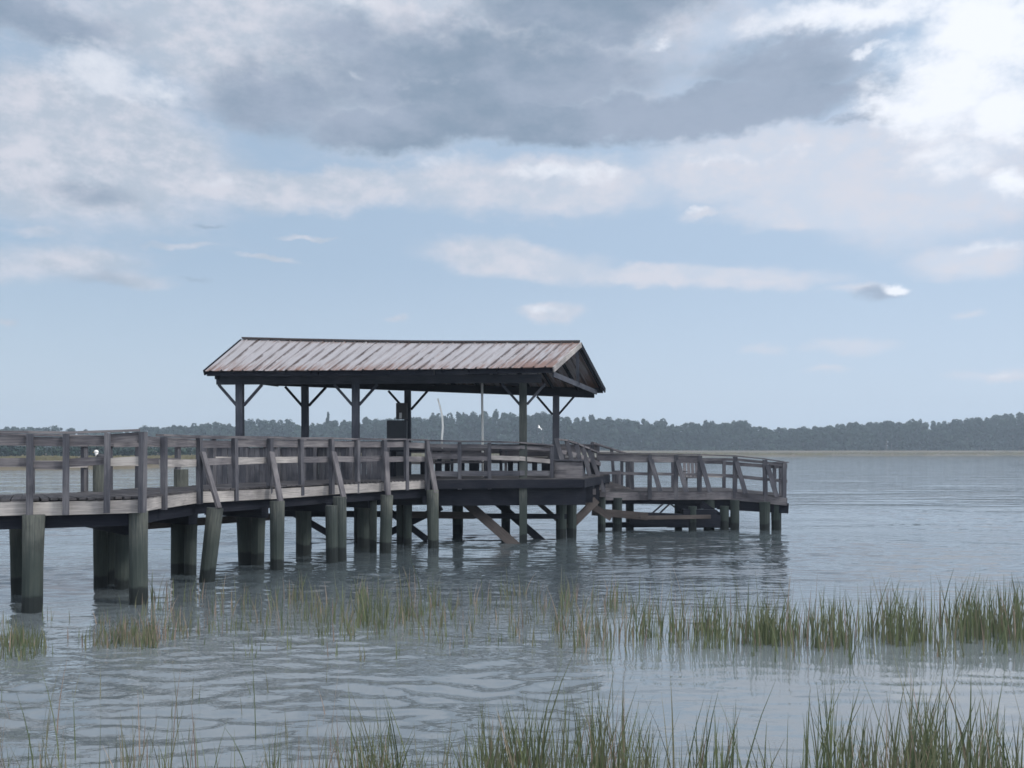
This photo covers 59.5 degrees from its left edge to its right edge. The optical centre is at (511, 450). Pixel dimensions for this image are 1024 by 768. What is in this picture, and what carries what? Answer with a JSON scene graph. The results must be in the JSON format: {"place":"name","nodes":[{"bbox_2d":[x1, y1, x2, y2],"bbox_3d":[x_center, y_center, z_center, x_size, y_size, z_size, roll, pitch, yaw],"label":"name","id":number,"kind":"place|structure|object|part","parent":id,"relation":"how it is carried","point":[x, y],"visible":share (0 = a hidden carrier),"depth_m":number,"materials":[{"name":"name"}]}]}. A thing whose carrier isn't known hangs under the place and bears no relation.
{"place":"outdoors","nodes":[
{"label":"outdoors","id":0,"kind":"place"},
{"bbox_2d":[0,456,1023,767],"bbox_3d":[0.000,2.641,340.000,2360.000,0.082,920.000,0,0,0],"label":"water","id":1,"kind":"structure","parent":0,"point":[848,522],"depth_m":12.45,"materials":[{"name":"liquid"}]},
{"bbox_2d":[0,604,177,661],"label":"cordgrass","id":2,"kind":"object","parent":1,"relation":"in","point":[21,639],"visible":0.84,"depth_m":12.15,"materials":[{"name":"green plant"}]},
{"bbox_2d":[0,648,410,767],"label":"cordgrass","id":3,"kind":"object","parent":1,"relation":"in","point":[127,760],"visible":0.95,"depth_m":6.88,"materials":[{"name":"green plant"}]},
{"bbox_2d":[0,429,438,613],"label":"boardwalk","id":4,"kind":"structure","parent":1,"relation":"in","point":[120,522],"depth_m":18.01,"materials":[{"name":"grey wood"}]},
{"bbox_2d":[93,450,103,456],"bbox_3d":[-7.925,0.103,17.300,0.345,0.235,0.108,0,0,0],"label":"gull","id":5,"kind":"object","parent":4,"relation":"on","point":[96,452],"visible":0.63,"depth_m":17.27,"materials":[{"name":"white"}]},
{"bbox_2d":[118,557,655,661],"bbox_3d":[-2.118,2.315,13.869,8.915,0.831,5.378,0,0,0],"label":"cordgrass","id":6,"kind":"object","parent":1,"relation":"in","point":[366,607],"visible":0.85,"depth_m":13.72,"materials":[{"name":"green plant"}]},
{"bbox_2d":[203,337,612,544],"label":"pier pavilion","id":7,"kind":"structure","parent":1,"relation":"in","point":[555,369],"depth_m":25.56,"materials":[{"name":"brown wood"}]},
{"bbox_2d":[387,420,407,475],"bbox_3d":[-3.625,-0.081,28.275,0.628,1.738,0.390,0,0,0],"label":"cabinet","id":8,"kind":"object","parent":7,"relation":"on","point":[397,428],"visible":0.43,"depth_m":28.11,"materials":[{"name":"metal"}]},
{"bbox_3d":[-3.625,-0.090,28.121,0.522,1.560,0.020,0,0,0],"label":"door","id":9,"kind":"part","parent":8,"relation":"part of","materials":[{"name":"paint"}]},
{"bbox_2d":[396,403,407,418],"bbox_3d":[-3.480,-1.245,28.294,0.343,0.510,0.236,0,0,0],"label":"meter box","id":10,"kind":"object","parent":7,"relation":"attached to","point":[401,410],"visible":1,"depth_m":28.19,"materials":[{"name":"grey metal"}]},
{"bbox_2d":[389,450,444,476],"bbox_3d":[-2.900,0.387,27.199,1.700,0.803,0.747,0,0,0],"label":"table","id":11,"kind":"object","parent":7,"relation":"on","point":[393,466],"visible":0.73,"depth_m":26.91,"materials":[{"name":"grey wood"}]},
{"bbox_2d":[437,399,443,448],"bbox_3d":[-1.995,-0.753,25.000,0.192,1.406,0.060,0,0,0],"label":"pole","id":12,"kind":"object","parent":7,"relation":"attached to","point":[442,431],"visible":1,"depth_m":24.98,"materials":[{"name":"white plastic"}]},
{"bbox_2d":[430,447,487,477],"bbox_3d":[-1.550,0.314,25.977,1.900,0.954,0.475,0,0,0],"label":"bench","id":13,"kind":"object","parent":7,"relation":"on","point":[485,452],"visible":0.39,"depth_m":25.81,"materials":[{"name":"brown wood"}]},
{"bbox_2d":[481,383,483,476],"bbox_3d":[-0.883,-0.705,26.600,0.087,2.990,0.068,0,0,0],"label":"pole","id":14,"kind":"object","parent":7,"relation":"on","point":[482,434],"visible":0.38,"depth_m":26.57,"materials":[{"name":"white plastic"}]},
{"bbox_2d":[501,446,567,470],"bbox_3d":[0.750,0.314,29.318,2.200,0.954,0.475,0,0,0],"label":"bench","id":15,"kind":"object","parent":7,"relation":"on","point":[532,454],"visible":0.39,"depth_m":29.45,"materials":[{"name":"brown wood"}]},
{"bbox_2d":[554,460,583,477],"bbox_3d":[1.637,0.587,26.233,0.880,0.644,0.645,0,0,0],"label":"storage box","id":16,"kind":"object","parent":7,"relation":"on","point":[570,469],"visible":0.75,"depth_m":25.93,"materials":[{"name":"grey wood"}]},
{"bbox_2d":[331,646,654,767],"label":"cordgrass","id":17,"kind":"object","parent":1,"relation":"in","point":[599,759],"visible":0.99,"depth_m":6.68,"materials":[{"name":"green plant"}]},
{"bbox_2d":[592,452,788,530],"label":"landing platform","id":18,"kind":"structure","parent":1,"relation":"in","point":[694,507],"depth_m":29.77,"materials":[{"name":"grey wood"}]},
{"bbox_2d":[554,438,633,496],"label":"ramp","id":19,"kind":"structure","parent":18,"relation":"on","point":[613,485],"depth_m":28.66,"materials":[{"name":"grey wood"}]},
{"bbox_2d":[683,463,696,486],"bbox_3d":[6.366,0.867,31.676,0.641,1.042,0.720,0,0,0],"label":"chair","id":20,"kind":"object","parent":18,"relation":"on","point":[688,468],"visible":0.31,"depth_m":31.92,"materials":[{"name":"grey wood"}]},
{"bbox_2d":[612,639,1023,767],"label":"cordgrass","id":21,"kind":"object","parent":1,"relation":"in","point":[927,754],"visible":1,"depth_m":6.71,"materials":[{"name":"green plant"}]},
{"bbox_2d":[626,566,1023,664],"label":"cordgrass","id":22,"kind":"object","parent":1,"relation":"in","point":[976,624],"visible":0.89,"depth_m":12.44,"materials":[{"name":"green plant"}]},
{"bbox_2d":[0,450,1023,469],"bbox_3d":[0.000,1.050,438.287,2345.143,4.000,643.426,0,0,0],"label":"marsh bank","id":23,"kind":"structure","parent":0,"point":[157,465],"depth_m":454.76,"materials":[{"name":"green plant"}]},
{"bbox_2d":[48,425,62,436],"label":"pine tree","id":24,"kind":"object","parent":23,"relation":"on","point":[55,428],"visible":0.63,"depth_m":513.38,"materials":[{"name":"green plant"}]},
{"bbox_2d":[139,425,150,435],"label":"pine tree","id":25,"kind":"object","parent":23,"relation":"on","point":[145,428],"visible":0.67,"depth_m":513.38,"materials":[{"name":"green plant"}]},
{"bbox_2d":[323,412,330,436],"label":"pine tree","id":26,"kind":"object","parent":23,"relation":"on","point":[327,430],"visible":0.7,"depth_m":513.18,"materials":[{"name":"green plant"}]},
{"bbox_2d":[0,409,1023,455],"bbox_3d":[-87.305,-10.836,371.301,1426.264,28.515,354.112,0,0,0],"label":"wood","id":27,"kind":"object","parent":23,"relation":"on","point":[619,432],"depth_m":518.37,"materials":[{"name":"green plant"}]},
{"bbox_2d":[536,411,547,443],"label":"pine tree","id":28,"kind":"object","parent":23,"relation":"on","point":[541,415],"visible":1,"depth_m":513.62,"materials":[{"name":"green plant"}]},
{"bbox_2d":[734,420,744,450],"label":"pine tree","id":29,"kind":"object","parent":23,"relation":"on","point":[740,424],"visible":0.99,"depth_m":513.03,"materials":[{"name":"green plant"}]},
{"bbox_2d":[881,420,891,450],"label":"pine tree","id":30,"kind":"object","parent":23,"relation":"on","point":[886,424],"visible":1,"depth_m":513.00,"materials":[{"name":"green plant"}]},
{"bbox_2d":[0,0,1023,448],"label":"sky","id":31,"kind":"structure","parent":0,"point":[771,214],"materials":[{"name":"blue"}]}
]}

